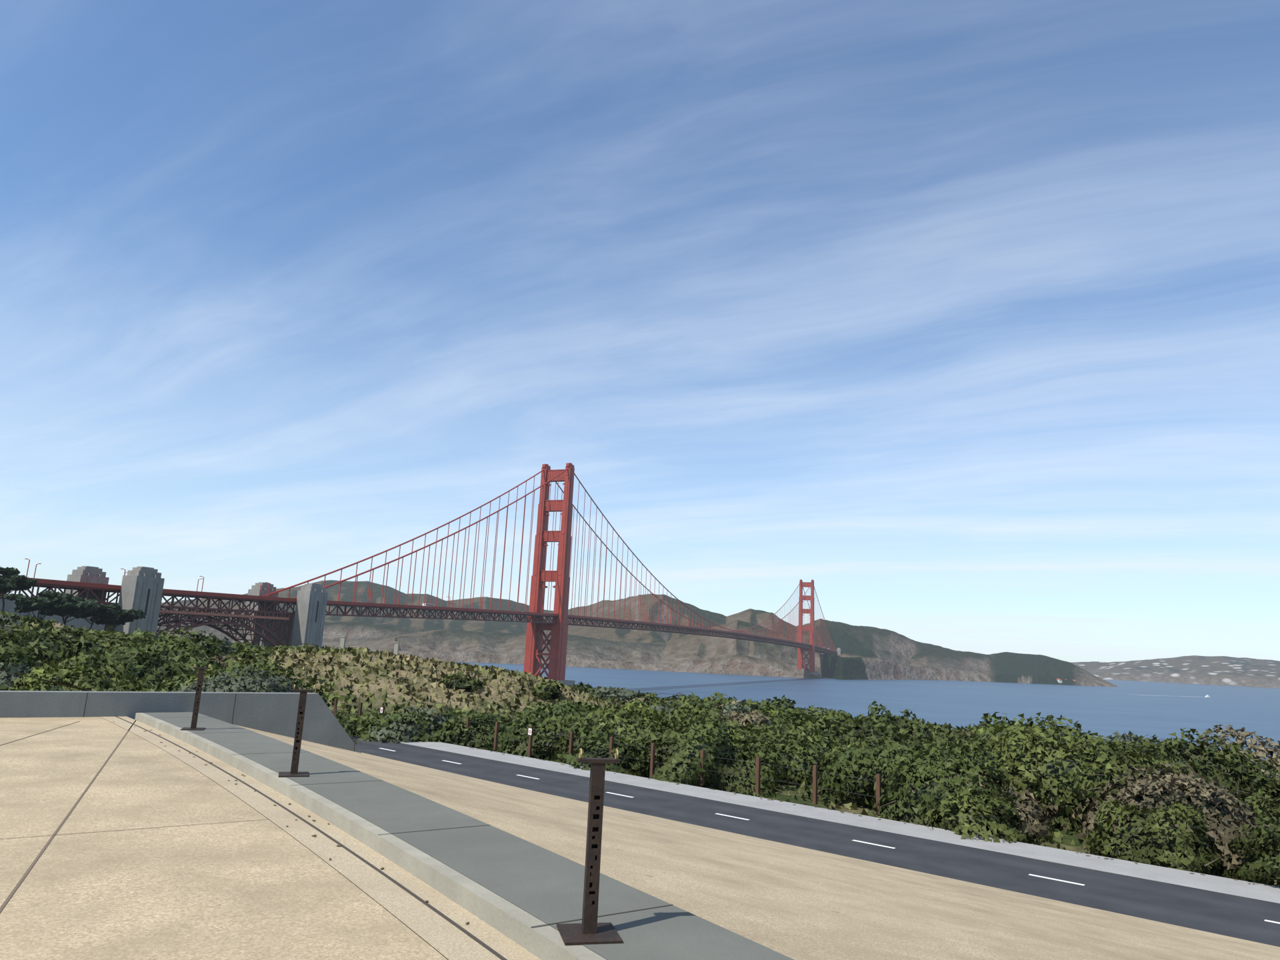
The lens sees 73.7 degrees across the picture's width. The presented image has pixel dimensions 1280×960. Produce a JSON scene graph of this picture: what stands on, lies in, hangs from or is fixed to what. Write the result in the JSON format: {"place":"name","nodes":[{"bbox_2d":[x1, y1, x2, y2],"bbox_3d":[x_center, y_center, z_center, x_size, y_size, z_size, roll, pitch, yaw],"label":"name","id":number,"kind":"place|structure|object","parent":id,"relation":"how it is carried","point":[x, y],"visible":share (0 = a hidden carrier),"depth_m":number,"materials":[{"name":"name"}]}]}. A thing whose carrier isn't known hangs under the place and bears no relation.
{"place":"outdoors","nodes":[
{"label":"outdoors","id":0,"kind":"place"},
{"bbox_2d":[0,716,447,959],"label":"plaza","id":1,"kind":"structure","parent":0,"point":[265,888],"depth_m":5.72,"materials":[{"name":"beige concrete"}]},
{"bbox_2d":[0,720,268,911],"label":"plaza joints","id":2,"kind":"object","parent":1,"relation":"on","point":[20,881],"visible":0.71,"depth_m":6.70,"materials":[{"name":"brown"}]},
{"bbox_2d":[0,690,361,764],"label":"wall","id":3,"kind":"structure","parent":1,"relation":"on","point":[275,713],"depth_m":16.12,"materials":[{"name":"concrete"}]},
{"bbox_2d":[83,692,360,751],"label":"wall joints","id":4,"kind":"object","parent":3,"relation":"attached to","point":[233,713],"depth_m":16.41,"materials":[{"name":"grey concrete"}]},
{"bbox_2d":[100,716,541,959],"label":"pavement border","id":5,"kind":"object","parent":1,"relation":"on","point":[445,938],"visible":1,"depth_m":5.98,"materials":[{"name":"beige concrete"}]},
{"bbox_2d":[116,716,507,959],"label":"slot drain","id":6,"kind":"object","parent":5,"relation":"on","point":[457,925],"visible":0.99,"depth_m":5.99,"materials":[{"name":"grey metal"}]},
{"bbox_2d":[134,712,606,959],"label":"plinth kerb","id":7,"kind":"structure","parent":5,"relation":"on","point":[507,918],"depth_m":5.89,"materials":[{"name":"concrete"}]},
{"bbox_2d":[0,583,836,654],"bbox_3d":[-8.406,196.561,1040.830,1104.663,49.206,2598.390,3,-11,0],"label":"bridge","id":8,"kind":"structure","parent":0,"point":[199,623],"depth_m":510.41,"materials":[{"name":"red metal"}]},
{"bbox_2d":[159,604,289,619],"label":"bridge scaffold","id":9,"kind":"object","parent":8,"relation":"attached to","point":[201,613],"visible":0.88,"depth_m":468.05,"materials":[{"name":"red metal"}]},
{"bbox_2d":[422,603,434,606],"bbox_3d":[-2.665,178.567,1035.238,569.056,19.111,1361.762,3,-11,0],"label":"truck","id":10,"kind":"object","parent":8,"relation":"on","point":[427,605],"visible":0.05,"depth_m":645.95,"materials":[{"name":"white metal"}]},
{"bbox_2d":[0,462,841,686],"bbox_3d":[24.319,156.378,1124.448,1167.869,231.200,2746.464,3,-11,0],"label":"suspension bridge","id":11,"kind":"structure","parent":0,"point":[558,633],"depth_m":812.33,"materials":[{"name":"red metal"}]},
{"bbox_2d":[144,588,318,622],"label":"bridge pylon","id":12,"kind":"object","parent":11,"relation":"on","point":[147,602],"visible":0.45,"depth_m":417.22,"materials":[{"name":"grey concrete"}]},
{"bbox_2d":[0,0,1279,662],"label":"sky","id":13,"kind":"structure","parent":0,"point":[957,321],"materials":[{"name":"blue"}]},
{"bbox_2d":[14,673,1279,959],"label":"tan slope","id":14,"kind":"structure","parent":0,"point":[795,903],"depth_m":8.73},
{"bbox_2d":[144,712,794,959],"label":"wall top","id":15,"kind":"structure","parent":14,"relation":"on","point":[543,884],"depth_m":5.90,"materials":[{"name":"grey concrete"}]},
{"bbox_2d":[180,667,623,945],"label":"metal posts","id":16,"kind":"object","parent":15,"relation":"on","point":[589,930],"visible":1,"depth_m":4.57,"materials":[{"name":"brown metal"}]},
{"bbox_2d":[194,664,618,759],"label":"stanchion rings","id":17,"kind":"object","parent":16,"relation":"on","point":[580,755],"visible":1,"depth_m":4.66,"materials":[{"name":"gold metal"}]},
{"bbox_2d":[156,716,672,927],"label":"plinth joints","id":18,"kind":"object","parent":15,"relation":"on","point":[489,825],"visible":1,"depth_m":5.03,"materials":[{"name":"grey concrete"}]},
{"bbox_2d":[60,636,1279,903],"bbox_3d":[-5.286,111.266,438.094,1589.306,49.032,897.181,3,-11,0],"label":"bluff terrain","id":19,"kind":"structure","parent":0,"point":[395,693],"depth_m":62.86,"materials":[{"name":"green plant"}]},
{"bbox_2d":[0,566,145,630],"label":"cypress","id":20,"kind":"object","parent":19,"relation":"on","point":[46,603],"depth_m":323.52,"materials":[{"name":"green plant"}]},
{"bbox_2d":[339,636,399,657],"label":"mound posts","id":21,"kind":"object","parent":19,"relation":"on","point":[343,639],"visible":0.84,"depth_m":70.04,"materials":[{"name":"concrete"}]},
{"bbox_2d":[333,699,881,815],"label":"fence posts","id":22,"kind":"object","parent":19,"relation":"on","point":[758,776],"visible":0.44,"depth_m":25.90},
{"bbox_2d":[324,701,875,797],"bbox_3d":[-11.828,10.208,37.423,47.483,0.406,0.204,-7,-15,40],"label":"fence wire","id":23,"kind":"object","parent":22,"relation":"attached to","point":[663,750],"visible":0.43,"depth_m":26.41,"materials":[{"name":"grey metal"}]},
{"bbox_2d":[380,707,531,735],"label":"fence signs","id":24,"kind":"object","parent":23,"relation":"attached to","point":[529,733],"visible":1,"depth_m":30.69,"materials":[{"name":"white metal"}]},
{"bbox_2d":[0,610,1279,903],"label":"shrubs","id":25,"kind":"object","parent":19,"relation":"on","point":[1255,851],"visible":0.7,"depth_m":27.14,"materials":[{"name":"green plant"}]},
{"bbox_2d":[19,620,1277,885],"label":"grass tufts","id":26,"kind":"object","parent":19,"relation":"on","point":[491,671],"visible":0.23,"depth_m":65.28,"materials":[{"name":"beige plant"}]},
{"bbox_2d":[374,736,1279,903],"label":"path shoulder","id":27,"kind":"object","parent":19,"relation":"on","point":[1256,891],"visible":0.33,"depth_m":19.59},
{"bbox_2d":[113,721,1254,924],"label":"leaf litter","id":28,"kind":"object","parent":27,"relation":"on","point":[608,771],"visible":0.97,"depth_m":16.11,"materials":[{"name":"brown"}]},
{"bbox_2d":[156,580,1279,688],"bbox_3d":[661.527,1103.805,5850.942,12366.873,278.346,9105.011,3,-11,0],"label":"hills","id":29,"kind":"structure","parent":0,"point":[871,653],"depth_m":2586.71,"materials":[{"name":"brown soil"}]},
{"bbox_2d":[912,676,1061,683],"bbox_3d":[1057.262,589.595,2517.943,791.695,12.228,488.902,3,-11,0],"label":"fort baker walls","id":30,"kind":"structure","parent":29,"relation":"on","point":[1060,681],"depth_m":2655.36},
{"bbox_2d":[350,734,1279,947],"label":"bike path","id":31,"kind":"structure","parent":0,"point":[1214,913],"depth_m":17.38,"materials":[{"name":"grey asphalt"}]},
{"bbox_2d":[379,748,1279,923],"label":"lane markings","id":32,"kind":"object","parent":31,"relation":"on","point":[853,840],"visible":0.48,"depth_m":18.10,"materials":[{"name":"white paint"}]},
{"bbox_2d":[440,660,1279,761],"bbox_3d":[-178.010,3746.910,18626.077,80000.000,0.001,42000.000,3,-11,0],"label":"water","id":33,"kind":"structure","parent":0,"point":[1119,709],"depth_m":1189.17,"materials":[{"name":"blue liquid"}]}
]}

